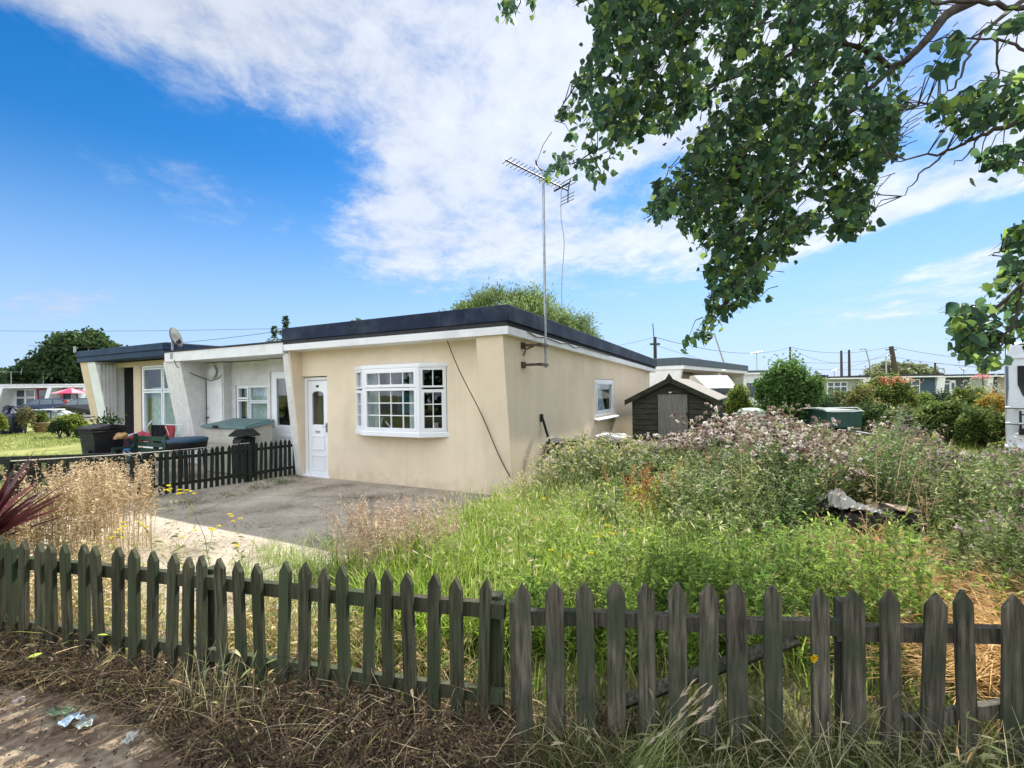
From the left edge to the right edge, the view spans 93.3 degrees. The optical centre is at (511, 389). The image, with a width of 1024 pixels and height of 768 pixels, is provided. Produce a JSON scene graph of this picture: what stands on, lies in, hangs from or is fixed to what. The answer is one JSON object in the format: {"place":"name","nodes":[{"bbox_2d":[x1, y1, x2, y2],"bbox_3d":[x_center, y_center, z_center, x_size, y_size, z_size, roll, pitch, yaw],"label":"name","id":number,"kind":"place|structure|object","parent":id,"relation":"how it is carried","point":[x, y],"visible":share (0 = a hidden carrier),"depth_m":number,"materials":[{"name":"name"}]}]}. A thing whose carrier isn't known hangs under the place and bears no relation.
{"place":"outdoors","nodes":[
{"label":"outdoors","id":0,"kind":"place"},
{"bbox_2d":[82,414,90,419],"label":"road","id":1,"kind":"structure","parent":0,"point":[87,416],"depth_m":39.17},
{"bbox_2d":[15,398,70,412],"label":"parked car","id":2,"kind":"object","parent":1,"relation":"on","point":[47,403],"visible":0.25,"depth_m":40.46,"materials":[{"name":"grey paint"}]},
{"bbox_2d":[50,388,85,398],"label":"parasol","id":3,"kind":"object","parent":1,"relation":"on","point":[69,391],"visible":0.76,"depth_m":43.01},
{"bbox_2d":[52,398,89,414],"bbox_3d":[-33.410,1.371,38.000,3.797,1.487,1.764,-1,0,-8],"label":"parked car","id":4,"kind":"object","parent":1,"relation":"on","point":[80,406],"visible":0.22,"depth_m":37.18,"materials":[{"name":"silver paint"}]},
{"bbox_2d":[38,454,292,520],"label":"neighbour yard","id":5,"kind":"structure","parent":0,"point":[170,476],"depth_m":9.56,"materials":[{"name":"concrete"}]},
{"bbox_2d":[76,424,128,475],"bbox_3d":[-8.111,1.219,9.614,0.480,1.090,0.676,-1,0,20],"label":"wheelie bin","id":6,"kind":"object","parent":5,"relation":"on","point":[96,438],"visible":0.68,"depth_m":9.41,"materials":[{"name":"black plastic"}]},
{"bbox_2d":[84,407,128,423],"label":"potted plant","id":7,"kind":"object","parent":6,"relation":"in","point":[106,419],"visible":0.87,"depth_m":9.89,"materials":[{"name":"green plant"}]},
{"bbox_2d":[111,434,169,481],"bbox_3d":[-7.130,1.310,9.287,1.200,0.880,0.470,-1,0,28],"label":"garden bench","id":8,"kind":"object","parent":5,"relation":"on","point":[136,443],"visible":0.57,"depth_m":9.43,"materials":[{"name":"green paint"}]},
{"bbox_2d":[14,439,295,513],"bbox_3d":[-5.576,1.378,8.159,0.170,0.800,3.964,-1,0,37],"label":"picket fence","id":9,"kind":"object","parent":5,"relation":"on","point":[246,450],"visible":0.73,"depth_m":8.32,"materials":[{"name":"wood"}]},
{"bbox_2d":[11,442,249,461],"bbox_3d":[-5.811,0.973,7.750,0.015,0.078,3.110,-1,0,37],"label":"rope","id":10,"kind":"object","parent":9,"relation":"attached to","point":[124,454],"visible":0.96,"depth_m":7.46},
{"bbox_2d":[145,424,183,477],"bbox_3d":[-7.190,1.238,10.000,0.681,1.034,0.460,-1,0,24],"label":"clothes airer","id":11,"kind":"object","parent":5,"relation":"on","point":[168,434],"visible":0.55,"depth_m":9.98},
{"bbox_2d":[151,425,165,448],"bbox_3d":[-7.202,0.971,9.850,0.403,0.520,0.098,-1,0,24],"label":"black garment","id":12,"kind":"object","parent":11,"relation":"hanging from","point":[158,430],"visible":0.59,"depth_m":9.85,"materials":[{"name":"fabric"}]},
{"bbox_2d":[161,436,208,480],"bbox_3d":[-6.409,1.340,9.500,0.780,0.801,0.780,-1,0,0],"label":"round table","id":13,"kind":"object","parent":5,"relation":"on","point":[177,443],"visible":0.83,"depth_m":9.27,"materials":[{"name":"blue plastic"}]},
{"bbox_2d":[200,418,274,473],"bbox_3d":[-5.831,1.168,10.256,1.530,1.088,0.722,-1,0,28],"label":"storage box","id":14,"kind":"object","parent":5,"relation":"on","point":[217,433],"visible":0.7,"depth_m":10.09,"materials":[{"name":"beige plastic"}]},
{"bbox_2d":[228,428,259,478],"bbox_3d":[-5.251,1.244,9.500,0.420,0.958,0.380,-1,0,25],"label":"litter bin","id":15,"kind":"object","parent":5,"relation":"on","point":[241,435],"visible":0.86,"depth_m":9.41,"materials":[{"name":"black plastic"}]},
{"bbox_2d":[25,474,493,658],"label":"concrete drive","id":16,"kind":"structure","parent":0,"point":[244,504],"depth_m":6.48,"materials":[{"name":"concrete"}]},
{"bbox_2d":[0,449,76,536],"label":"cordyline","id":17,"kind":"object","parent":16,"relation":"on","point":[10,519],"visible":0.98,"depth_m":4.12,"materials":[{"name":"red plant"}]},
{"bbox_2d":[0,480,116,575],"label":"dried dock","id":18,"kind":"object","parent":16,"relation":"on","point":[18,537],"visible":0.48,"depth_m":4.59,"materials":[{"name":"plant"}]},
{"bbox_2d":[0,454,165,561],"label":"dried dock","id":19,"kind":"object","parent":16,"relation":"on","point":[94,495],"visible":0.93,"depth_m":4.89,"materials":[{"name":"plant"}]},
{"bbox_2d":[30,530,146,640],"bbox_3d":[-3.240,1.455,3.764,1.460,0.508,1.422,-1,0,0],"label":"dried dock","id":20,"kind":"object","parent":16,"relation":"on","point":[76,586],"visible":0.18,"depth_m":3.57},
{"bbox_2d":[92,484,245,567],"bbox_3d":[-3.006,1.291,4.389,1.460,0.810,0.506,-1,0,13],"label":"ragwort","id":21,"kind":"object","parent":16,"relation":"on","point":[210,542],"visible":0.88,"depth_m":4.38,"materials":[{"name":"yellow plant"}]},
{"bbox_2d":[55,473,454,603],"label":"drive weeds","id":22,"kind":"object","parent":16,"relation":"on","point":[289,559],"visible":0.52,"depth_m":4.68,"materials":[{"name":"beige plant"}]},
{"bbox_2d":[132,490,449,587],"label":"leaf litter","id":23,"kind":"object","parent":16,"relation":"on","point":[251,533],"visible":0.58,"depth_m":5.74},
{"bbox_2d":[316,490,390,571],"bbox_3d":[-1.473,1.323,4.482,0.775,0.702,0.732,-1,0,0],"label":"dried dock","id":24,"kind":"object","parent":16,"relation":"on","point":[351,524],"visible":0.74,"depth_m":4.46,"materials":[{"name":"plant"}]},
{"bbox_2d":[0,402,914,671],"bbox_3d":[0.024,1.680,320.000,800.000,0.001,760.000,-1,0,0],"label":"ground","id":25,"kind":"structure","parent":0,"point":[67,448],"depth_m":15.50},
{"bbox_2d":[0,405,22,434],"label":"covered barbecue","id":26,"kind":"object","parent":25,"relation":"on","point":[9,411],"visible":0.59,"depth_m":21.35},
{"bbox_2d":[15,405,38,433],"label":"shrub","id":27,"kind":"object","parent":25,"relation":"on","point":[25,415],"visible":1,"depth_m":21.42,"materials":[{"name":"green plant"}]},
{"bbox_2d":[31,409,50,432],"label":"potted plant","id":28,"kind":"object","parent":25,"relation":"on","point":[42,421],"visible":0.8,"depth_m":21.87,"materials":[{"name":"green plant"}]},
{"bbox_2d":[0,432,81,489],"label":"lawn grass","id":29,"kind":"structure","parent":25,"relation":"on","point":[35,441],"depth_m":17.43,"materials":[{"name":"green plant"}]},
{"bbox_2d":[0,383,86,412],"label":"bungalow","id":30,"kind":"object","parent":25,"relation":"on","point":[16,394],"visible":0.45,"depth_m":47.41,"materials":[{"name":"paint"}]},
{"bbox_2d":[15,389,35,405],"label":"window","id":31,"kind":"structure","parent":30,"relation":"in","point":[23,396],"depth_m":47.48,"materials":[{"name":"white plastic"}]},
{"bbox_2d":[46,418,68,438],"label":"shrub","id":32,"kind":"object","parent":25,"relation":"on","point":[57,426],"visible":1,"depth_m":18.89,"materials":[{"name":"green plant"}]},
{"bbox_2d":[0,453,115,498],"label":"fence","id":33,"kind":"object","parent":25,"relation":"on","point":[7,463],"visible":0.36,"depth_m":7.96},
{"bbox_2d":[0,325,127,383],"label":"broadleaf tree","id":34,"kind":"object","parent":25,"relation":"on","point":[54,360],"visible":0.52,"depth_m":49.47,"materials":[{"name":"green plant"}]},
{"bbox_2d":[43,411,90,436],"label":"shrub","id":35,"kind":"object","parent":25,"relation":"on","point":[73,420],"visible":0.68,"depth_m":19.32,"materials":[{"name":"green plant"}]},
{"bbox_2d":[73,342,289,461],"bbox_3d":[-7.899,0.261,16.559,4.410,3.040,9.609,-1,0,28],"label":"bungalow","id":36,"kind":"object","parent":25,"relation":"on","point":[131,381],"visible":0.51,"depth_m":13.16,"materials":[{"name":"beige paint"}]},
{"bbox_2d":[142,365,177,448],"bbox_3d":[-8.889,0.439,12.475,2.000,2.170,0.221,-1,0,28],"label":"window","id":37,"kind":"structure","parent":36,"relation":"in","point":[162,409],"depth_m":12.74,"materials":[{"name":"white plastic"}]},
{"bbox_2d":[163,341,320,475],"bbox_3d":[-4.109,0.380,14.603,4.435,2.695,9.540,-1,0,28],"label":"bungalow","id":38,"kind":"object","parent":25,"relation":"on","point":[257,371],"visible":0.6,"depth_m":11.28,"materials":[{"name":"paint"}]},
{"bbox_2d":[169,327,182,358],"bbox_3d":[-7.723,-1.087,11.097,0.256,0.730,0.559,-1,0,-30],"label":"satellite dish","id":39,"kind":"object","parent":38,"relation":"attached to","point":[176,337],"visible":1,"depth_m":11.20,"materials":[{"name":"metal"}]},
{"bbox_2d":[206,379,222,423],"bbox_3d":[-7.080,0.739,11.494,0.615,1.980,0.048,-1,0,28],"label":"cupboard door","id":40,"kind":"structure","parent":38,"relation":"in","point":[214,392],"depth_m":11.50,"materials":[{"name":"white metal"}]},
{"bbox_2d":[237,385,266,418],"bbox_3d":[-5.932,0.308,11.267,1.220,0.850,0.221,-1,0,28],"label":"window","id":41,"kind":"structure","parent":38,"relation":"in","point":[255,397],"depth_m":11.34,"materials":[{"name":"white plastic"}]},
{"bbox_2d":[271,372,292,469],"bbox_3d":[-4.809,0.652,10.407,1.100,2.110,0.100,-1,0,28],"label":"door","id":42,"kind":"structure","parent":38,"relation":"in","point":[280,432],"depth_m":10.57,"materials":[{"name":"white plastic"}]},
{"bbox_2d":[282,304,656,495],"bbox_3d":[0.246,0.132,12.998,5.044,3.070,10.760,-1,0,28],"label":"bungalow","id":43,"kind":"object","parent":25,"relation":"on","point":[367,370],"visible":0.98,"depth_m":8.46,"materials":[{"name":"paint"}]},
{"bbox_2d":[308,380,327,474],"bbox_3d":[-3.827,0.736,9.540,0.565,1.855,0.113,-1,0,28],"label":"door","id":44,"kind":"structure","parent":43,"relation":"in","point":[318,434],"depth_m":9.56,"materials":[{"name":"white plastic"}]},
{"bbox_2d":[354,363,448,437],"bbox_3d":[-2.008,0.178,8.421,2.120,1.230,0.420,-1,0,28],"label":"bow window","id":45,"kind":"structure","parent":43,"relation":"in","point":[368,413],"depth_m":8.23,"materials":[{"name":"white plastic"}]},
{"bbox_2d":[397,393,409,412],"bbox_3d":[-1.971,0.243,9.068,0.420,0.370,0.060,-1,0,28],"label":"wall picture","id":46,"kind":"object","parent":43,"relation":"attached to","point":[400,406],"depth_m":9.08,"materials":[{"name":"teal fabric"}]},
{"bbox_2d":[447,341,509,476],"bbox_3d":[-0.522,0.278,7.504,1.003,2.126,0.022,-1,0,14],"label":"cable","id":47,"kind":"object","parent":43,"relation":"attached to","point":[479,410],"visible":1,"depth_m":7.49,"materials":[{"name":"black plastic"}]},
{"bbox_2d":[502,157,575,367],"bbox_3d":[0.425,-2.027,7.709,1.298,3.342,0.447,-1,0,-32],"label":"tv aerial","id":48,"kind":"object","parent":43,"relation":"attached to","point":[529,346],"visible":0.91,"depth_m":7.82,"materials":[{"name":"metal"}]},
{"bbox_2d":[594,379,618,420],"bbox_3d":[2.086,0.227,11.814,0.600,0.953,1.740,-1,0,28],"label":"window","id":49,"kind":"structure","parent":43,"relation":"in","point":[600,410],"depth_m":11.72,"materials":[{"name":"white plastic"}]},
{"bbox_2d":[437,277,604,338],"bbox_3d":[-0.304,-2.294,27.124,11.069,8.138,6.978,-1,0,0],"label":"willow tree","id":50,"kind":"object","parent":25,"relation":"on","point":[531,303],"visible":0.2,"depth_m":25.97,"materials":[{"name":"green plant"}]},
{"bbox_2d":[650,357,747,388],"bbox_3d":[6.909,0.153,27.036,9.360,3.000,11.300,-1,0,38],"label":"bungalow","id":51,"kind":"object","parent":25,"relation":"on","point":[682,367],"visible":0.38,"depth_m":21.53,"materials":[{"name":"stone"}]},
{"bbox_2d":[743,370,767,405],"bbox_3d":[16.868,0.089,34.800,1.740,2.850,4.240,-1,0,12],"label":"bungalow","id":52,"kind":"object","parent":25,"relation":"on","point":[750,375],"visible":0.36,"depth_m":32.94,"materials":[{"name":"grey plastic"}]},
{"bbox_2d":[822,376,874,395],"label":"bungalow","id":53,"kind":"object","parent":25,"relation":"on","point":[845,383],"visible":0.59,"depth_m":46.65,"materials":[{"name":"paint"}]},
{"bbox_2d":[827,382,846,395],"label":"window","id":54,"kind":"structure","parent":53,"relation":"in","point":[838,385],"depth_m":46.65,"materials":[{"name":"white plastic"}]},
{"bbox_2d":[859,359,922,374],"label":"broadleaf tree","id":55,"kind":"object","parent":25,"relation":"on","point":[904,370],"visible":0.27,"depth_m":69.42,"materials":[{"name":"green plant"}]},
{"bbox_2d":[885,346,898,373],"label":"utility pole","id":56,"kind":"object","parent":25,"relation":"on","point":[891,349],"visible":0.64,"depth_m":61.81,"materials":[{"name":"brown wood"}]},
{"bbox_2d":[857,374,943,401],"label":"bungalow","id":57,"kind":"object","parent":25,"relation":"on","point":[927,383],"visible":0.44,"depth_m":46.15,"materials":[{"name":"paint"}]},
{"bbox_2d":[900,360,931,373],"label":"broadleaf tree","id":58,"kind":"object","parent":25,"relation":"on","point":[923,368],"visible":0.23,"depth_m":68.87,"materials":[{"name":"green plant"}]},
{"bbox_2d":[935,374,1004,394],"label":"bungalow","id":59,"kind":"object","parent":25,"relation":"on","point":[951,381],"visible":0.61,"depth_m":46.59,"materials":[{"name":"concrete"}]},
{"bbox_2d":[984,376,1004,395],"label":"bungalow","id":60,"kind":"object","parent":25,"relation":"on","point":[1001,380],"visible":0.1,"depth_m":46.90,"materials":[{"name":"paint"}]},
{"bbox_2d":[0,667,942,767],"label":"verge","id":61,"kind":"structure","parent":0,"point":[57,758],"depth_m":2.33,"materials":[{"name":"soil"}]},
{"bbox_2d":[45,706,76,715],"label":"litter","id":62,"kind":"object","parent":61,"relation":"on","point":[61,711],"visible":0.94,"depth_m":2.48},
{"bbox_2d":[56,711,84,726],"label":"litter","id":63,"kind":"object","parent":61,"relation":"on","point":[65,721],"visible":1,"depth_m":2.42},
{"bbox_2d":[75,714,96,728],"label":"litter","id":64,"kind":"object","parent":61,"relation":"on","point":[88,722],"visible":0.9,"depth_m":2.39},
{"bbox_2d":[0,603,651,767],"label":"dead undergrowth","id":65,"kind":"object","parent":61,"relation":"on","point":[208,738],"visible":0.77,"depth_m":2.28,"materials":[{"name":"plant"}]},
{"bbox_2d":[0,621,1023,767],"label":"long grass","id":66,"kind":"object","parent":61,"relation":"on","point":[984,756],"visible":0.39,"depth_m":2.05,"materials":[{"name":"plant"}]},
{"bbox_2d":[617,678,723,767],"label":"seeding grass","id":67,"kind":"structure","parent":61,"relation":"on","point":[699,720],"depth_m":1.93,"materials":[{"name":"green plant"}]},
{"bbox_2d":[493,675,1023,767],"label":"verge grass","id":68,"kind":"structure","parent":61,"relation":"on","point":[791,742],"depth_m":2.05,"materials":[{"name":"green plant"}]},
{"bbox_2d":[509,580,1023,767],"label":"picket fence","id":69,"kind":"object","parent":61,"relation":"on","point":[848,629],"visible":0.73,"depth_m":2.10,"materials":[{"name":"wood"}]},
{"bbox_2d":[0,0,1023,375],"label":"sky","id":70,"kind":"structure","parent":0,"point":[204,169],"materials":[{"name":"blue"}]},
{"bbox_2d":[126,413,1023,746],"bbox_3d":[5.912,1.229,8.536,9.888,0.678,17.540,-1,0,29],"label":"grass","id":71,"kind":"structure","parent":0,"point":[472,584],"depth_m":3.71,"materials":[{"name":"green plant"}]},
{"bbox_2d":[0,535,505,736],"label":"picket fence","id":72,"kind":"object","parent":71,"relation":"on","point":[213,585],"visible":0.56,"depth_m":2.58,"materials":[{"name":"wood"}]},
{"bbox_2d":[350,490,463,575],"bbox_3d":[-0.939,1.299,4.340,1.135,0.730,0.872,-1,0,0],"label":"dried dock","id":73,"kind":"object","parent":71,"relation":"on","point":[433,530],"visible":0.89,"depth_m":4.27,"materials":[{"name":"plant"}]},
{"bbox_2d":[0,470,1023,763],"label":"straw grass","id":74,"kind":"structure","parent":71,"relation":"on","point":[986,652],"depth_m":3.11,"materials":[{"name":"plant"}]},
{"bbox_2d":[545,438,582,484],"bbox_3d":[0.872,1.256,8.692,0.716,0.763,0.570,-1,0,-30],"label":"wheelie bin","id":75,"kind":"object","parent":71,"relation":"on","point":[558,441],"visible":0.16,"depth_m":8.45,"materials":[{"name":"black plastic"}]},
{"bbox_2d":[595,441,632,465],"bbox_3d":[2.134,1.337,10.194,0.637,0.567,0.510,-1,0,-25],"label":"wheelie bin","id":76,"kind":"object","parent":71,"relation":"on","point":[613,446],"visible":0.16,"depth_m":9.98,"materials":[{"name":"black plastic"}]},
{"bbox_2d":[593,431,619,441],"bbox_3d":[1.974,0.968,10.149,0.589,0.201,0.367,-1,0,0],"label":"rubbish bag","id":77,"kind":"object","parent":76,"relation":"on","point":[612,435],"visible":0.62,"depth_m":10.03,"materials":[{"name":"white plastic"}]},
{"bbox_2d":[573,460,689,526],"bbox_3d":[1.420,1.184,5.264,1.449,0.899,1.202,-1,0,0],"label":"rusty dock","id":78,"kind":"object","parent":71,"relation":"on","point":[641,490],"visible":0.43,"depth_m":5.31,"materials":[{"name":"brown plant"}]},
{"bbox_2d":[625,374,727,458],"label":"garden shed","id":79,"kind":"structure","parent":71,"relation":"on","point":[655,406],"depth_m":11.02,"materials":[{"name":"wood"}]},
{"bbox_2d":[658,394,687,452],"bbox_3d":[3.645,0.834,10.937,0.655,1.470,0.040,-1,0,28],"label":"door","id":80,"kind":"structure","parent":79,"relation":"in","point":[668,404],"depth_m":10.95,"materials":[{"name":"grey wood"}]},
{"bbox_2d":[463,505,940,671],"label":"broad leaved weeds","id":81,"kind":"object","parent":71,"relation":"on","point":[904,604],"visible":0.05,"depth_m":3.23,"materials":[{"name":"green plant"}]},
{"bbox_2d":[689,375,734,425],"bbox_3d":[6.921,0.523,16.996,1.500,2.060,1.100,-1,0,-20],"label":"lean to","id":82,"kind":"object","parent":71,"relation":"on","point":[724,383],"visible":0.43,"depth_m":16.64,"materials":[{"name":"white plastic"}]},
{"bbox_2d":[415,406,1023,682],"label":"tall weeds","id":83,"kind":"object","parent":71,"relation":"on","point":[790,482],"visible":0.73,"depth_m":4.02,"materials":[{"name":"green plant"}]},
{"bbox_2d":[420,402,1023,647],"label":"thistle heads","id":84,"kind":"object","parent":83,"relation":"attached to","point":[722,432],"visible":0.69,"depth_m":6.25,"materials":[{"name":"plant"}]},
{"bbox_2d":[723,378,755,418],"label":"shrub","id":85,"kind":"object","parent":71,"relation":"on","point":[738,399],"visible":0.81,"depth_m":14.82,"materials":[{"name":"green plant"}]},
{"bbox_2d":[737,408,765,434],"bbox_3d":[6.683,1.027,13.500,0.740,1.060,0.740,-1,0,0],"label":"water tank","id":86,"kind":"object","parent":71,"relation":"on","point":[759,410],"visible":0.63,"depth_m":13.24,"materials":[{"name":"white plastic"}]},
{"bbox_2d":[495,0,1023,374],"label":"overhanging tree","id":87,"kind":"object","parent":71,"relation":"on","point":[711,157],"visible":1,"depth_m":3.71,"materials":[{"name":"green plant"}]},
{"bbox_2d":[754,402,790,428],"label":"shrub","id":88,"kind":"object","parent":71,"relation":"on","point":[786,411],"visible":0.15,"depth_m":14.71,"materials":[{"name":"green plant"}]},
{"bbox_2d":[750,350,831,423],"bbox_3d":[7.981,0.193,13.961,2.191,2.706,1.490,-1,0,0],"label":"shrub","id":89,"kind":"object","parent":71,"relation":"on","point":[791,383],"visible":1,"depth_m":13.72,"materials":[{"name":"green plant"}]},
{"bbox_2d":[814,394,845,431],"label":"shrub","id":90,"kind":"object","parent":71,"relation":"on","point":[826,403],"visible":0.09,"depth_m":15.25,"materials":[{"name":"green plant"}]},
{"bbox_2d":[790,407,873,436],"bbox_3d":[8.828,0.995,13.424,1.603,1.061,2.593,-1,0,18],"label":"trailer","id":91,"kind":"object","parent":71,"relation":"on","point":[850,418],"visible":0.53,"depth_m":13.02,"materials":[{"name":"green metal"}]},
{"bbox_2d":[823,388,849,408],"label":"shrub","id":92,"kind":"object","parent":71,"relation":"on","point":[839,393],"visible":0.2,"depth_m":18.75,"materials":[{"name":"green plant"}]},
{"bbox_2d":[841,382,884,431],"bbox_3d":[12.326,0.592,16.979,1.457,1.788,1.037,-1,0,0],"label":"shrub","id":93,"kind":"object","parent":71,"relation":"on","point":[855,395],"visible":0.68,"depth_m":16.89,"materials":[{"name":"green plant"}]},
{"bbox_2d":[848,398,893,435],"bbox_3d":[11.450,0.874,15.449,1.757,1.260,1.278,-1,0,0],"label":"shrub","id":94,"kind":"object","parent":71,"relation":"on","point":[875,412],"visible":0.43,"depth_m":15.36,"materials":[{"name":"green plant"}]},
{"bbox_2d":[815,503,928,538],"bbox_3d":[3.774,1.427,5.125,0.840,0.340,0.550,-1,0,8],"label":"old mattress","id":95,"kind":"object","parent":71,"relation":"on","point":[854,516],"visible":0.18,"depth_m":4.89,"materials":[{"name":"fabric"}]},
{"bbox_2d":[818,488,888,517],"bbox_3d":[3.558,1.172,5.061,0.500,0.282,0.360,-1,0,8],"label":"plastic sheet","id":96,"kind":"object","parent":95,"relation":"on","point":[845,502],"visible":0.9,"depth_m":4.98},
{"bbox_2d":[885,503,923,512],"bbox_3d":[4.014,1.208,4.961,0.283,0.072,0.184,-1,0,-8],"label":"board","id":97,"kind":"object","parent":95,"relation":"on","point":[899,507],"visible":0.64,"depth_m":4.94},
{"bbox_2d":[851,370,924,410],"bbox_3d":[13.964,0.348,17.949,2.597,2.235,1.957,-1,0,-12],"label":"shrub","id":98,"kind":"object","parent":71,"relation":"on","point":[893,390],"visible":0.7,"depth_m":17.62,"materials":[{"name":"green plant"}]},
{"bbox_2d":[876,401,934,435],"bbox_3d":[10.995,0.913,13.527,1.525,1.194,1.069,-1,0,0],"label":"shrub","id":99,"kind":"object","parent":71,"relation":"on","point":[889,416],"visible":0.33,"depth_m":13.41,"materials":[{"name":"green plant"}]},
{"bbox_2d":[915,390,937,411],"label":"shrub","id":100,"kind":"object","parent":71,"relation":"on","point":[927,396],"visible":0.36,"depth_m":19.39,"materials":[{"name":"green plant"}]},
{"bbox_2d":[931,387,950,403],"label":"shrub","id":101,"kind":"object","parent":71,"relation":"on","point":[938,397],"visible":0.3,"depth_m":21.00,"materials":[{"name":"green plant"}]},
{"bbox_2d":[910,395,979,444],"bbox_3d":[11.313,0.814,12.481,1.800,1.382,1.274,-1,0,0],"label":"shrub","id":102,"kind":"object","parent":71,"relation":"on","point":[946,413],"visible":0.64,"depth_m":12.32,"materials":[{"name":"green plant"}]},
{"bbox_2d":[943,384,991,407],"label":"shrub","id":103,"kind":"object","parent":71,"relation":"on","point":[966,394],"visible":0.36,"depth_m":16.81,"materials":[{"name":"green plant"}]},
{"bbox_2d":[951,402,1005,447],"bbox_3d":[11.213,0.899,11.497,1.504,1.210,0.888,-1,0,0],"label":"shrub","id":104,"kind":"object","parent":71,"relation":"on","point":[980,424],"visible":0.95,"depth_m":11.35,"materials":[{"name":"green plant"}]},
{"bbox_2d":[961,373,1004,394],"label":"flowering plant","id":105,"kind":"object","parent":71,"relation":"on","point":[986,377],"visible":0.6,"depth_m":19.97,"materials":[{"name":"pink plant"}]},
{"bbox_2d":[973,389,1004,416],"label":"shrub","id":106,"kind":"object","parent":71,"relation":"on","point":[997,400],"visible":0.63,"depth_m":15.37,"materials":[{"name":"yellow plant"}]},
{"bbox_2d":[1004,342,1023,456],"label":"motorhome","id":107,"kind":"object","parent":71,"relation":"on","point":[1014,397],"visible":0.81,"depth_m":9.30,"materials":[{"name":"white metal"}]},
{"bbox_2d":[1017,366,1023,395],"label":"rear window","id":108,"kind":"structure","parent":107,"relation":"in","point":[1020,369],"depth_m":9.23,"materials":[{"name":"black glass"}]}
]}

